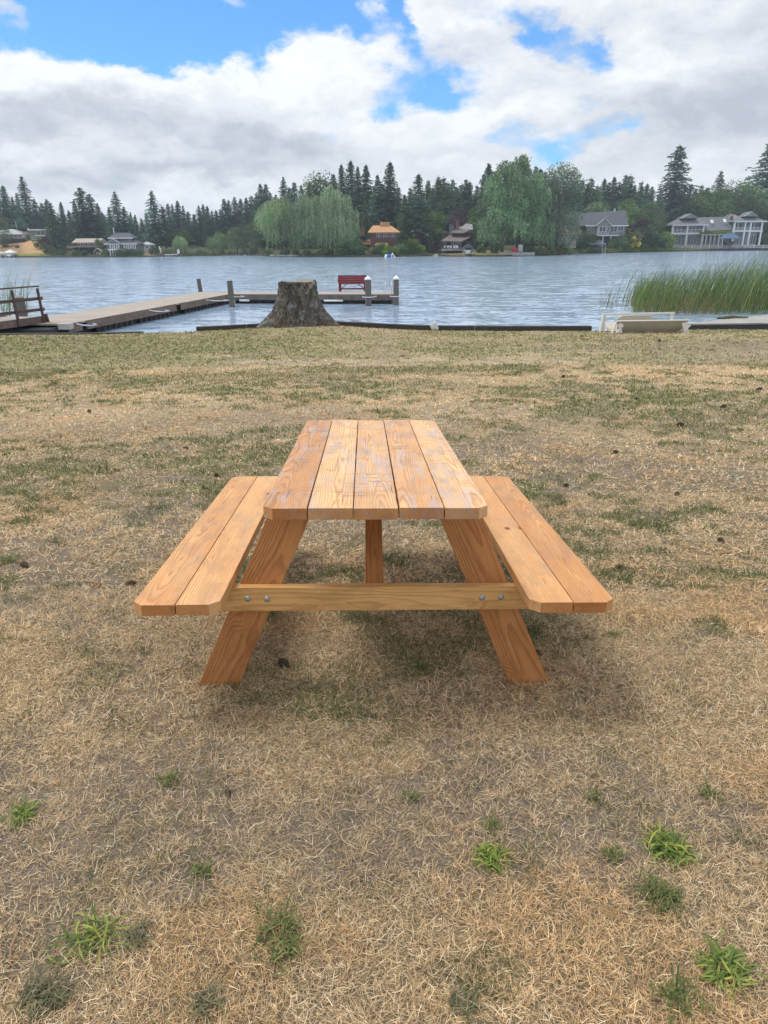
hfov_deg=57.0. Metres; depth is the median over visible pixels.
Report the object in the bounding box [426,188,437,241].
conifer
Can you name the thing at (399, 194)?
conifer
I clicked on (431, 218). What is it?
broadleaf tree
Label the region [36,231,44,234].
window
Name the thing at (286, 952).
weed clump
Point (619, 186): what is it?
conifer
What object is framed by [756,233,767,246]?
shrub
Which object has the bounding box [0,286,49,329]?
gangway
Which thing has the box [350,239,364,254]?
shrub
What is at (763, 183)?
conifer
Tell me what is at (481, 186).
conifer
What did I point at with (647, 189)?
conifer
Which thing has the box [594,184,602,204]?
conifer
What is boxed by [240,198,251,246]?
conifer
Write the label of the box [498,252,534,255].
beach ledge
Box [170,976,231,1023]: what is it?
weed clump
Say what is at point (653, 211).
broadleaf tree
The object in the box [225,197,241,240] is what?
conifer
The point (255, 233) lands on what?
broadleaf tree
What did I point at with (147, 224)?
conifer
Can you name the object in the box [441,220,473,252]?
lake house
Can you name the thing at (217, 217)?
conifer
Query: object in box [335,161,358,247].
conifer
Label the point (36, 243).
shrub
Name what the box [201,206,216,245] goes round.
conifer
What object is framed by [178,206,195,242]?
conifer
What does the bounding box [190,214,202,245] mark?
conifer
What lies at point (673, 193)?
conifer
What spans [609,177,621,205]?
conifer
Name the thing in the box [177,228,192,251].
broadleaf tree
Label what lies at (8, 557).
weed clump
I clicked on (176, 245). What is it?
willow
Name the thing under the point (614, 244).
shrub
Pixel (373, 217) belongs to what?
conifer
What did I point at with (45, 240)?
plum tree
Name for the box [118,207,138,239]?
conifer
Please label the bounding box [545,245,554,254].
shrub
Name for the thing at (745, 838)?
weed clump
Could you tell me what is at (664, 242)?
shrub
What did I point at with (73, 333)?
bulkhead
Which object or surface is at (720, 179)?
conifer
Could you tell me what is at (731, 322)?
boat ramp
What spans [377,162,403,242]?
conifer
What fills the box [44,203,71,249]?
conifer
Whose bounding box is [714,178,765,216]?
broadleaf tree
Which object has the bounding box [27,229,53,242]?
lake house
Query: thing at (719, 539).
pine cone
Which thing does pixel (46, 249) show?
shrub
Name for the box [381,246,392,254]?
shrub
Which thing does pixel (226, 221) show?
conifer
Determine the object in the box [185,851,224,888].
weed clump
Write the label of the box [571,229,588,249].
shrub
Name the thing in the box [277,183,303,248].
conifer
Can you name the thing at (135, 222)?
conifer
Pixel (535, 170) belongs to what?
conifer
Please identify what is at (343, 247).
shrub
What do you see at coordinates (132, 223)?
conifer
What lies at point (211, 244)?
willow
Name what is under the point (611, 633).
weed clump
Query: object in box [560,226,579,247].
lake house
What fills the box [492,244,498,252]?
shrub
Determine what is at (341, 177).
conifer
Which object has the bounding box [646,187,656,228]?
conifer
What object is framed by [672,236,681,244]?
window
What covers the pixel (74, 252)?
shrub
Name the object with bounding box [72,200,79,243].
conifer
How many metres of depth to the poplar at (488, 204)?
212.27 m
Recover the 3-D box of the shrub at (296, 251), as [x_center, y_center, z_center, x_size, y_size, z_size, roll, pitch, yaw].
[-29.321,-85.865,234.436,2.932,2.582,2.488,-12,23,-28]
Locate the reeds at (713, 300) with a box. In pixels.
[621,248,767,314]
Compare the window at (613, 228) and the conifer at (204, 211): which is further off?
the conifer at (204, 211)
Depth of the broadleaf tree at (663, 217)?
330.03 m
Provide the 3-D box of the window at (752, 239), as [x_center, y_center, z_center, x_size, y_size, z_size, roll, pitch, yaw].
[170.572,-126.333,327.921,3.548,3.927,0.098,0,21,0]
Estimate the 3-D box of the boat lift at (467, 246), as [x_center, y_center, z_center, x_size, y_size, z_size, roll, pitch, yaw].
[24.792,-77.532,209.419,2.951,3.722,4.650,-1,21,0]
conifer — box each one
[0,185,23,231]
[7,176,47,228]
[10,197,24,231]
[14,193,28,231]
[28,199,47,230]
[39,203,45,215]
[41,199,59,228]
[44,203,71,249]
[58,202,70,243]
[62,187,108,242]
[65,210,74,244]
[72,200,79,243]
[77,194,110,241]
[94,203,106,230]
[104,190,133,240]
[104,206,113,241]
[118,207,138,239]
[128,212,138,239]
[133,215,140,240]
[138,191,172,249]
[138,218,145,241]
[140,213,154,243]
[150,206,175,247]
[165,203,177,237]
[170,204,179,234]
[172,201,190,245]
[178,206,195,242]
[186,211,198,244]
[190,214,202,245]
[192,206,206,245]
[197,204,206,245]
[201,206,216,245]
[205,211,219,240]
[213,210,223,232]
[217,199,237,242]
[224,200,237,242]
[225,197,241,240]
[235,198,244,245]
[238,196,253,247]
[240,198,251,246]
[245,194,258,242]
[248,184,279,248]
[252,184,279,243]
[253,194,284,249]
[277,177,289,247]
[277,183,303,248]
[282,187,295,247]
[294,183,320,248]
[299,185,304,247]
[325,175,337,246]
[333,165,347,244]
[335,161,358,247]
[347,167,363,242]
[349,165,373,246]
[358,194,370,246]
[367,174,386,229]
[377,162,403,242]
[394,188,405,225]
[394,193,413,248]
[399,174,437,246]
[405,188,416,229]
[419,181,431,229]
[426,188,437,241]
[427,175,442,244]
[430,182,458,246]
[434,176,447,212]
[443,179,457,216]
[446,180,472,236]
[452,183,464,213]
[467,162,500,247]
[467,181,474,204]
[468,186,489,247]
[472,174,484,205]
[516,166,541,244]
[520,169,554,245]
[577,182,584,209]
[578,176,599,212]
[578,184,592,212]
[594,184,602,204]
[599,179,610,204]
[601,182,616,210]
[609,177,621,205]
[613,181,623,210]
[614,174,642,242]
[616,175,630,210]
[627,182,652,241]
[643,184,652,207]
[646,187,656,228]
[651,145,703,230]
[655,188,665,229]
[673,183,696,219]
[695,188,714,216]
[705,192,718,216]
[711,170,724,208]
[737,143,767,241]
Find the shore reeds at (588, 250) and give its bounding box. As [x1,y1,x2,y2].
[531,247,665,253]
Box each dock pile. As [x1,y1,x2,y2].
[14,296,27,316]
[196,279,202,291]
[227,281,234,306]
[362,276,376,305]
[390,275,403,304]
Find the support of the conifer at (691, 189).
on the shore land
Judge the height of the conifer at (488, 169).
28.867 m
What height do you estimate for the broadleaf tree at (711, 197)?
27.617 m
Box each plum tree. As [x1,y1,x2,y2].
[37,236,50,248]
[410,232,429,252]
[431,242,443,252]
[446,206,469,229]
[626,219,654,247]
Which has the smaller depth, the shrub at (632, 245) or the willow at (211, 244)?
the shrub at (632, 245)
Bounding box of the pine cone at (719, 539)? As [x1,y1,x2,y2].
[717,537,724,542]
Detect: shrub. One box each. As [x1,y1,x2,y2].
[32,239,46,249]
[42,245,53,253]
[50,248,60,254]
[71,250,80,255]
[101,248,109,255]
[119,248,128,255]
[127,248,138,255]
[148,246,159,254]
[162,248,171,253]
[248,248,256,254]
[263,248,272,255]
[279,248,289,254]
[291,249,298,254]
[303,248,310,254]
[316,249,323,254]
[323,248,330,254]
[333,248,341,254]
[336,241,355,254]
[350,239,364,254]
[355,245,368,255]
[365,247,376,254]
[373,245,382,254]
[375,242,389,254]
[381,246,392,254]
[392,246,399,254]
[396,243,407,254]
[400,238,419,253]
[407,239,425,253]
[476,245,486,252]
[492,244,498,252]
[523,242,533,251]
[537,246,546,253]
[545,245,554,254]
[552,246,562,253]
[558,241,569,253]
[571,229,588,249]
[576,230,598,249]
[607,237,619,250]
[615,233,632,250]
[625,228,642,245]
[629,236,640,247]
[633,224,656,247]
[638,243,647,250]
[644,230,663,250]
[657,233,666,247]
[660,231,676,249]
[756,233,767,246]
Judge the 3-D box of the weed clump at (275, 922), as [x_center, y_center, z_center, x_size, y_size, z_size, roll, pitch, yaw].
[-0.253,0.933,1.608,0.163,0.042,0.144,-6,21,-15]
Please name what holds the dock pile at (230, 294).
in the lake water
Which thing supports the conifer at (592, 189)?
on the shore land
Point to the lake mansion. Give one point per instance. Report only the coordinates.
(684, 229)
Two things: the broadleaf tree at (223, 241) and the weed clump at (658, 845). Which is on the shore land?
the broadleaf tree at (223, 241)
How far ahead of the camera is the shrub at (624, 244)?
275.12 m
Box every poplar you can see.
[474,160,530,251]
[474,171,511,252]
[489,154,548,247]
[516,173,557,250]
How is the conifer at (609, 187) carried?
on the shore land
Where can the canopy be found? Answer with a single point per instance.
(730, 236)
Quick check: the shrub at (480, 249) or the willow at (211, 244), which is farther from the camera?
the willow at (211, 244)
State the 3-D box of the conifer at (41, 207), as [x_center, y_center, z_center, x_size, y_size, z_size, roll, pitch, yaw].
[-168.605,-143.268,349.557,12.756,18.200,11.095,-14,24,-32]
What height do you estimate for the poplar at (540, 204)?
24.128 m
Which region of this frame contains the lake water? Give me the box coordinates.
[0,251,767,332]
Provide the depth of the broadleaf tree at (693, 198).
353.98 m
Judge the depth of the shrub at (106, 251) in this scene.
273.44 m
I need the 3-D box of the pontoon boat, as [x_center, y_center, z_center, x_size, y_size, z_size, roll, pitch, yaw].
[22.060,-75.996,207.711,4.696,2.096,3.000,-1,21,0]
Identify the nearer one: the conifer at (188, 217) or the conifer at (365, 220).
the conifer at (365, 220)
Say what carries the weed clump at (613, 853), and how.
on the ground at (398, 780)
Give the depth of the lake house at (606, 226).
275.03 m
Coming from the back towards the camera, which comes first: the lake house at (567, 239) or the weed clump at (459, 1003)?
the lake house at (567, 239)
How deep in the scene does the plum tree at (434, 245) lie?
232.76 m
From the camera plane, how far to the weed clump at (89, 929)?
1.59 m
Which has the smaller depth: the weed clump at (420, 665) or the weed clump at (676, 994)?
the weed clump at (676, 994)
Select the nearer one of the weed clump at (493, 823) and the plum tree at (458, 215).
the weed clump at (493, 823)
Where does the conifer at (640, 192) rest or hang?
on the shore land
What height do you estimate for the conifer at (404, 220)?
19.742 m
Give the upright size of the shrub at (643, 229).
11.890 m
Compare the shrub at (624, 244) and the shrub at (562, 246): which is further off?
the shrub at (624, 244)
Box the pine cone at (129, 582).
[125,580,136,585]
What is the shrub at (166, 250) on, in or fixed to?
on the shore land
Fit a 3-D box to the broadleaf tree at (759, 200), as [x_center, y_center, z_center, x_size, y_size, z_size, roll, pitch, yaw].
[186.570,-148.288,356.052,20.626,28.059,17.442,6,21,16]
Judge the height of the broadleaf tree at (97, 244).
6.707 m
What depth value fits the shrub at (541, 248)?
216.87 m
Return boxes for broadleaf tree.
[0,217,13,243]
[93,238,102,248]
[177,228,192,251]
[213,231,224,248]
[215,234,232,253]
[226,226,246,251]
[244,221,265,251]
[298,170,346,250]
[418,207,442,242]
[429,210,450,247]
[463,205,482,248]
[585,201,613,212]
[616,198,639,229]
[636,199,666,233]
[653,210,668,233]
[669,191,711,220]
[692,188,719,216]
[711,185,742,216]
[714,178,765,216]
[734,189,767,234]
[760,192,767,235]
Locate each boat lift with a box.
[3,250,17,256]
[462,244,473,253]
[587,240,606,252]
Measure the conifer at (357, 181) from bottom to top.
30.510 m
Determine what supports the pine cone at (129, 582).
on the ground at (398, 780)
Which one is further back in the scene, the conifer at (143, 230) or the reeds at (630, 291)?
the conifer at (143, 230)
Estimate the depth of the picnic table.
2.58 m
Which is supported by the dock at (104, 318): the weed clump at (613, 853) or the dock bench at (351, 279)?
the dock bench at (351, 279)
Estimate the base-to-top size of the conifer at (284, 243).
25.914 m
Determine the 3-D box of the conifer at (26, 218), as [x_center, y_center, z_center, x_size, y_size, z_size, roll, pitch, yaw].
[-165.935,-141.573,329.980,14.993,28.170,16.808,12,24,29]
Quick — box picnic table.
[134,420,612,686]
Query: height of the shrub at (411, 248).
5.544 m
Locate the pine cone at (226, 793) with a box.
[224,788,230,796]
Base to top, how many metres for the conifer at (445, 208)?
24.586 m
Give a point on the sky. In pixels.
(191, 103)
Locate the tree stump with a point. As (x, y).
(297, 303)
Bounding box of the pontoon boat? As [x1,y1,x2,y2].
[451,249,467,256]
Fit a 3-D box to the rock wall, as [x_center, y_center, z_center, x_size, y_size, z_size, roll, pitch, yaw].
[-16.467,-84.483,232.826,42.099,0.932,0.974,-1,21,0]
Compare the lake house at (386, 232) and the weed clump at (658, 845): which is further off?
the lake house at (386, 232)
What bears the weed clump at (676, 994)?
on the ground at (398, 780)
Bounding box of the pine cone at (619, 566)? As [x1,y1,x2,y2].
[613,564,622,569]
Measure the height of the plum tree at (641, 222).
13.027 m
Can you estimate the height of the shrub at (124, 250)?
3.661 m
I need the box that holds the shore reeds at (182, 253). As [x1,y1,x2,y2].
[41,250,268,256]
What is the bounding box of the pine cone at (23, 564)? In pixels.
[20,561,27,567]
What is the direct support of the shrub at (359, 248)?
on the shore land
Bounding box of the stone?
[433,321,438,330]
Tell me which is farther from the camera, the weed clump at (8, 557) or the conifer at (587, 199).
the conifer at (587, 199)
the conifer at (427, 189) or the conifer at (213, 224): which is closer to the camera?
the conifer at (427, 189)
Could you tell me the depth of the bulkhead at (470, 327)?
20.80 m
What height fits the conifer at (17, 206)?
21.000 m
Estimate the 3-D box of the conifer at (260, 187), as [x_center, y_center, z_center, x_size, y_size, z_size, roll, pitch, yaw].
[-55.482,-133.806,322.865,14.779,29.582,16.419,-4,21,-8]
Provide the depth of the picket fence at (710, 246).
316.95 m
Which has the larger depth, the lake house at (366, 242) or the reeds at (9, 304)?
the lake house at (366, 242)
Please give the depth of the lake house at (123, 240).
279.61 m
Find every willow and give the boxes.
[172,235,187,253]
[204,236,220,252]
[254,195,309,251]
[281,193,330,254]
[305,185,362,254]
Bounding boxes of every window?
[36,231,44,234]
[599,227,605,231]
[610,226,617,231]
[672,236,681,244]
[687,235,696,244]
[749,235,755,243]
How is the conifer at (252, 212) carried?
on the shore land
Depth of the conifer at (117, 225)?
300.58 m
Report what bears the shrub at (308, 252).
on the shore land
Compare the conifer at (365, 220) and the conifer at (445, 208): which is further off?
the conifer at (445, 208)
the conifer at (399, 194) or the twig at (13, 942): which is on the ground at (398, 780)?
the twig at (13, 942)
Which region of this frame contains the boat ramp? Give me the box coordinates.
[688,315,767,329]
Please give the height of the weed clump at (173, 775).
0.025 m
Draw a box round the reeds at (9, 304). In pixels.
[0,271,35,315]
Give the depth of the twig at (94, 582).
3.62 m
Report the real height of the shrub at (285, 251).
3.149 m
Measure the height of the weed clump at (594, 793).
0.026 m
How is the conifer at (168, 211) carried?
on the shore land
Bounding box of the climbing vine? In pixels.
[697,230,732,235]
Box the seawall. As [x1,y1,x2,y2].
[708,248,767,250]
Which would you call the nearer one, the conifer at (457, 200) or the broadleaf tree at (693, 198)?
the conifer at (457, 200)
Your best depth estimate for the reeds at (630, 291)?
34.87 m
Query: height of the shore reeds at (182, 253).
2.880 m
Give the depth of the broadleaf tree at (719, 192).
356.82 m
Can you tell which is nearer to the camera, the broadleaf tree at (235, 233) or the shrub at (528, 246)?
the shrub at (528, 246)
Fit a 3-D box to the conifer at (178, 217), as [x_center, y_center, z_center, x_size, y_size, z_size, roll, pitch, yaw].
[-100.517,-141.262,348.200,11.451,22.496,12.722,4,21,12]
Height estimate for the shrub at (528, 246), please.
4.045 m
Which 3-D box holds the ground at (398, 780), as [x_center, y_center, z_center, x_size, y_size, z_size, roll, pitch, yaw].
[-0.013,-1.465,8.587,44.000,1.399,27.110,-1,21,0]
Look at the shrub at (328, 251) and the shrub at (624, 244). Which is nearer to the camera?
the shrub at (328, 251)
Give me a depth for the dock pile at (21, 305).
27.12 m
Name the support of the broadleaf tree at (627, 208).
on the shore land
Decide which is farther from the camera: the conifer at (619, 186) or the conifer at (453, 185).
the conifer at (619, 186)
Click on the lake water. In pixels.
(559, 290)
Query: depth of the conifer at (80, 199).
308.74 m
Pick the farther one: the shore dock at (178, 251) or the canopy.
the canopy
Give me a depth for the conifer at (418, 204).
243.77 m
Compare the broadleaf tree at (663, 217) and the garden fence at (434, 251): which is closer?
the garden fence at (434, 251)
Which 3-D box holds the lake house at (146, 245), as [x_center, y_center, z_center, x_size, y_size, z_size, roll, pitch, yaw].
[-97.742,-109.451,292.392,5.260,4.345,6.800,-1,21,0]
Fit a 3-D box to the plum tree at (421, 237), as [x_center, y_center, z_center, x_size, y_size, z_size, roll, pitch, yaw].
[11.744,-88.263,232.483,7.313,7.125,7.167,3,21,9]
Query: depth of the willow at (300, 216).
229.40 m
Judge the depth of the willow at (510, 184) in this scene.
200.69 m
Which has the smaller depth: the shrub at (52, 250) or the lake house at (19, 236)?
the shrub at (52, 250)
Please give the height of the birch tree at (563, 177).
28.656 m
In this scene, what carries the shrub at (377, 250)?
on the shore land
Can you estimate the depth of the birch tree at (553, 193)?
219.25 m
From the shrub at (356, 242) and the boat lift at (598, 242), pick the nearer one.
the shrub at (356, 242)
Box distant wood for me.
[11,185,766,247]
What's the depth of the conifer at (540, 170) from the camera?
269.04 m
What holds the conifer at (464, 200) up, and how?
on the shore land
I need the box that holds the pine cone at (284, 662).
[278,658,288,667]
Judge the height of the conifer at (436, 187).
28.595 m
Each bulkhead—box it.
[0,331,143,334]
[196,323,259,330]
[336,321,591,330]
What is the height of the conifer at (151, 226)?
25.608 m
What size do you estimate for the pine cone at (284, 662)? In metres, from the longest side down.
0.066 x 0.039 x 0.039 m
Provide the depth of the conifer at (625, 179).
329.13 m
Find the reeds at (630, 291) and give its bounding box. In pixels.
[592,263,684,309]
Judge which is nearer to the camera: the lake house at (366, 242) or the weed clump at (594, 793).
the weed clump at (594, 793)
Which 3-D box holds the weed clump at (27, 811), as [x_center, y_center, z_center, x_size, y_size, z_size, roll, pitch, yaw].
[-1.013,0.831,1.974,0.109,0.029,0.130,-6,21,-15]
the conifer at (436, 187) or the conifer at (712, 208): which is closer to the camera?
the conifer at (436, 187)
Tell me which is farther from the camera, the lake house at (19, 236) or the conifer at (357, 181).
the lake house at (19, 236)
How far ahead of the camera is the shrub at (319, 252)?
227.92 m
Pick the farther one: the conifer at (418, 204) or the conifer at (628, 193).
the conifer at (628, 193)
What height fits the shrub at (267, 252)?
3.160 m
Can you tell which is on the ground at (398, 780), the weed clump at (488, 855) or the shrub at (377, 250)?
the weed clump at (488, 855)
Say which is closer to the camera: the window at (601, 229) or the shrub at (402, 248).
the shrub at (402, 248)
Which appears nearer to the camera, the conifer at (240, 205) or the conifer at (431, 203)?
the conifer at (431, 203)
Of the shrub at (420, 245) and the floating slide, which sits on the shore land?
the shrub at (420, 245)
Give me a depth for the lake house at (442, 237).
251.62 m
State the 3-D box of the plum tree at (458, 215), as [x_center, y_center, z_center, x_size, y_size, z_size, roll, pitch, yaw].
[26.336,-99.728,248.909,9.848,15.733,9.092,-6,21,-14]
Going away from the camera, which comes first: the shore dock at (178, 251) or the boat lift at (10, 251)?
the shore dock at (178, 251)
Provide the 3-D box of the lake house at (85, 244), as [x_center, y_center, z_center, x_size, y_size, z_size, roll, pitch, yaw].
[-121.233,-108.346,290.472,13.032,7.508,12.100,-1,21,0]
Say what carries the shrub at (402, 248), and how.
on the shore land
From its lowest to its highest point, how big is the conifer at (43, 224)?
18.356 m
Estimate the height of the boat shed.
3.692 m
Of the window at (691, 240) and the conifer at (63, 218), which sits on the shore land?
the conifer at (63, 218)
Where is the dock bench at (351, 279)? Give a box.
[338,275,365,291]
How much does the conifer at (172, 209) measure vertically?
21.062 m
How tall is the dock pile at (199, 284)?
2.326 m
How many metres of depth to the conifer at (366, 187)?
261.36 m
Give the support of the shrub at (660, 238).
on the shore land
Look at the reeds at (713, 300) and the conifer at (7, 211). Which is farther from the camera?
the conifer at (7, 211)
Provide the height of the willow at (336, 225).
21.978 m
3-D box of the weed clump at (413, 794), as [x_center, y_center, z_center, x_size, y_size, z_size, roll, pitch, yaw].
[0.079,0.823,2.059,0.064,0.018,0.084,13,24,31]
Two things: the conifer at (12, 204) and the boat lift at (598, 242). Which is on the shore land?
the conifer at (12, 204)
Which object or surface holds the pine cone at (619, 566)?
on the ground at (398, 780)
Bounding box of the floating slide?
[384,253,394,256]
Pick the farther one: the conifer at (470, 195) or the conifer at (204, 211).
the conifer at (204, 211)
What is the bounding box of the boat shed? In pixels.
[93,248,102,254]
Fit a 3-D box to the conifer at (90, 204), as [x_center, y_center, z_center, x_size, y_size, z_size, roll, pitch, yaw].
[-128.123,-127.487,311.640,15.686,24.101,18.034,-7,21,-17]
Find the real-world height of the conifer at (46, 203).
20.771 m
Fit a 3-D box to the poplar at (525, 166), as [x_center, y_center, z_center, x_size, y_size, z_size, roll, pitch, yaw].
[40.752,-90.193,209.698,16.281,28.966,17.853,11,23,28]
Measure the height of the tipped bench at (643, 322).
0.522 m
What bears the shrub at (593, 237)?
on the shore land
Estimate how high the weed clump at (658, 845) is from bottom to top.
0.035 m
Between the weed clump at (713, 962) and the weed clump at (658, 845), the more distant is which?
the weed clump at (658, 845)
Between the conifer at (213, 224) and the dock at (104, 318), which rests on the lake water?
the dock at (104, 318)
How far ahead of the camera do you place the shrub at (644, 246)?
286.11 m
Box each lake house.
[0,229,29,244]
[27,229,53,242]
[67,238,106,253]
[104,228,144,253]
[143,242,155,252]
[360,227,369,250]
[368,222,399,253]
[434,229,448,247]
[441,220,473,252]
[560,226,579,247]
[578,209,627,248]
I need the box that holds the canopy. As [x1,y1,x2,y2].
[718,233,739,246]
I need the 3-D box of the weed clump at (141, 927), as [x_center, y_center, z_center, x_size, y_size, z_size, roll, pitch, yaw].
[-0.555,0.949,1.593,0.105,0.020,0.105,10,23,26]
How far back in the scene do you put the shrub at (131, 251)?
270.98 m
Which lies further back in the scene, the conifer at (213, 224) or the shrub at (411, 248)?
the conifer at (213, 224)
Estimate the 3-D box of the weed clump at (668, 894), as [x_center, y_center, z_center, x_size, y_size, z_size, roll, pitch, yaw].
[0.663,0.911,1.704,0.184,0.036,0.150,10,23,26]
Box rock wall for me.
[270,254,316,256]
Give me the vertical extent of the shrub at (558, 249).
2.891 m
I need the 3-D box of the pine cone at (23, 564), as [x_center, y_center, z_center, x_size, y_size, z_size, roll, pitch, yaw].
[-1.976,0.289,3.887,0.064,0.037,0.037,13,31,36]
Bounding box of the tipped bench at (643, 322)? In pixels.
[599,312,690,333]
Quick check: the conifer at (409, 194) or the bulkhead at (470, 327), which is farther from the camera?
the conifer at (409, 194)
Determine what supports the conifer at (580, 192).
on the shore land
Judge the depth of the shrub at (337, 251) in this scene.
222.25 m
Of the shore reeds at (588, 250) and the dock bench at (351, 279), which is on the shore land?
the shore reeds at (588, 250)
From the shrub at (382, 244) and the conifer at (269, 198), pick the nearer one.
the shrub at (382, 244)
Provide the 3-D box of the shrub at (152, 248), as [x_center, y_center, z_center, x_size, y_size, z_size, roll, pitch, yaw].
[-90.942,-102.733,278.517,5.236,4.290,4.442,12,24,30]
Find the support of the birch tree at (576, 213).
on the shore land
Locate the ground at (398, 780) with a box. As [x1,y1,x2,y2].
[0,326,767,1023]
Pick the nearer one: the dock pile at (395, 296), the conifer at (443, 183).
the dock pile at (395, 296)
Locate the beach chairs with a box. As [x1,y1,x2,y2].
[511,245,524,251]
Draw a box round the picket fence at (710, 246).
[662,245,767,248]
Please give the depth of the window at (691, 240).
327.97 m
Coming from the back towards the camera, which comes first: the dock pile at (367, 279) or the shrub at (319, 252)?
the shrub at (319, 252)
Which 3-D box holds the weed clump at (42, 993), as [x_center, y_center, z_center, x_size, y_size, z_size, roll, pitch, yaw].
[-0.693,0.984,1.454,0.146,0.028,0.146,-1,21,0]
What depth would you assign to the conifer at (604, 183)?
318.77 m
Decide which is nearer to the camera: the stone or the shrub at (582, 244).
the stone
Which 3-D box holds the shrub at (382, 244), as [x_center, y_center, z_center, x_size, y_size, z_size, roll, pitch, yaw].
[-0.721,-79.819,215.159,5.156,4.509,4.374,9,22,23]
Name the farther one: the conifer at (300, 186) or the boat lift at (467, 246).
the conifer at (300, 186)
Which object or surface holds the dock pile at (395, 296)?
in the lake water
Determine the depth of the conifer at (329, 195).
280.81 m
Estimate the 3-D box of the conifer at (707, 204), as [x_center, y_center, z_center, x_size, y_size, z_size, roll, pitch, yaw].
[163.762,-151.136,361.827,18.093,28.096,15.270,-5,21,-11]
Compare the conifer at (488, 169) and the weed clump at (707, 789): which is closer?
the weed clump at (707, 789)
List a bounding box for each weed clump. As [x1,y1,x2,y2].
[0,551,29,567]
[0,961,83,1023]
[1,795,42,828]
[36,900,134,967]
[111,911,156,956]
[153,766,180,788]
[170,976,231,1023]
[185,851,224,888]
[238,888,308,957]
[246,916,317,975]
[397,786,424,801]
[407,657,436,677]
[443,982,491,1023]
[468,841,515,875]
[480,808,505,835]
[580,785,608,810]
[599,842,634,872]
[602,627,626,641]
[620,863,695,927]
[632,816,705,871]
[646,963,714,1023]
[688,926,767,1008]
[696,777,725,800]
[721,818,767,850]
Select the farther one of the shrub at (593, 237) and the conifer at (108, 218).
the conifer at (108, 218)
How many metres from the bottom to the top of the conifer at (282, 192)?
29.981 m
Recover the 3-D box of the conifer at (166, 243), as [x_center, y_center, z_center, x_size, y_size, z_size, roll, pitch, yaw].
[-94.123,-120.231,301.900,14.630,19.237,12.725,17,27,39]
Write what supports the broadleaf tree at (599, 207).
on the shore land
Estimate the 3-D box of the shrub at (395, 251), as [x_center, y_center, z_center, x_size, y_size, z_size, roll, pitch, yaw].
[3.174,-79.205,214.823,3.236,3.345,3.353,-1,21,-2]
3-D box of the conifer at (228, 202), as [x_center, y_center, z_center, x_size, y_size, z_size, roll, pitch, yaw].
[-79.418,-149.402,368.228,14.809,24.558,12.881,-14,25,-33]
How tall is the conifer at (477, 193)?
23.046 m
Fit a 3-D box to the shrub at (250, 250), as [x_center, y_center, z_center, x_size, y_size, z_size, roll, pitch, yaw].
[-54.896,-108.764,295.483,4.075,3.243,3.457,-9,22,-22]
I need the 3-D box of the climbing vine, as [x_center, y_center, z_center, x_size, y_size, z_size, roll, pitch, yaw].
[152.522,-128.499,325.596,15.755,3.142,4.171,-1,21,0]
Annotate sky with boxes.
[0,0,767,231]
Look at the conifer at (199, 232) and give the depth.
347.06 m
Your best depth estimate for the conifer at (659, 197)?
345.79 m
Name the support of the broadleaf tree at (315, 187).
on the shore land
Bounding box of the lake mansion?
[666,211,767,246]
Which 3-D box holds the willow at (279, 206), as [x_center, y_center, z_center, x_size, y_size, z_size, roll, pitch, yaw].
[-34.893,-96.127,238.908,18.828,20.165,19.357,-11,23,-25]
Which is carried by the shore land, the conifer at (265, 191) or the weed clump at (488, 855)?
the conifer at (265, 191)
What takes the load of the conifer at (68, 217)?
on the shore land
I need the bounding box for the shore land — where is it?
[0,237,767,257]
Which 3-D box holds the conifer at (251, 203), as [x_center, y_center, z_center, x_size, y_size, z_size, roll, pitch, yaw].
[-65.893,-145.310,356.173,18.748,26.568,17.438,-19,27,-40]
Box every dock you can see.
[0,292,399,332]
[164,250,179,256]
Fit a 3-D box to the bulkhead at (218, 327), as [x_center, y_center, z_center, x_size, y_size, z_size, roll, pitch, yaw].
[-4.542,-5.032,21.651,2.224,1.414,0.227,-4,21,-8]
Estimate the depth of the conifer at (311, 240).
284.76 m
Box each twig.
[8,925,18,964]
[86,580,101,584]
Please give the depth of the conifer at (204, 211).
352.77 m
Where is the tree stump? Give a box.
[256,279,340,327]
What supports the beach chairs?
on the shore land
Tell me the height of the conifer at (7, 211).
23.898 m
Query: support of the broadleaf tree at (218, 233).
on the shore land
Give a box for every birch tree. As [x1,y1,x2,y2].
[535,161,587,246]
[535,174,570,246]
[562,211,582,246]
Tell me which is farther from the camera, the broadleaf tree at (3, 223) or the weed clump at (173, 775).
the broadleaf tree at (3, 223)
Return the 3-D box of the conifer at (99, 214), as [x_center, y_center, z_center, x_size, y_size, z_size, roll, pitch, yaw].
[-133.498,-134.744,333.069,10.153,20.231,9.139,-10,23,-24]
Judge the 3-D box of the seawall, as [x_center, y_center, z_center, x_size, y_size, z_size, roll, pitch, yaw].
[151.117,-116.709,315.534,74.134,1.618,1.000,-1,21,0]
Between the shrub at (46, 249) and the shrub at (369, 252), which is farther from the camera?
the shrub at (46, 249)
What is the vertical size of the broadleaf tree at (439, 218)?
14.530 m
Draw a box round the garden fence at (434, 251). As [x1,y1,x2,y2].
[411,250,442,252]
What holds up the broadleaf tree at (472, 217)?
on the shore land
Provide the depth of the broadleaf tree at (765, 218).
355.68 m
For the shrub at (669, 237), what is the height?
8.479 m

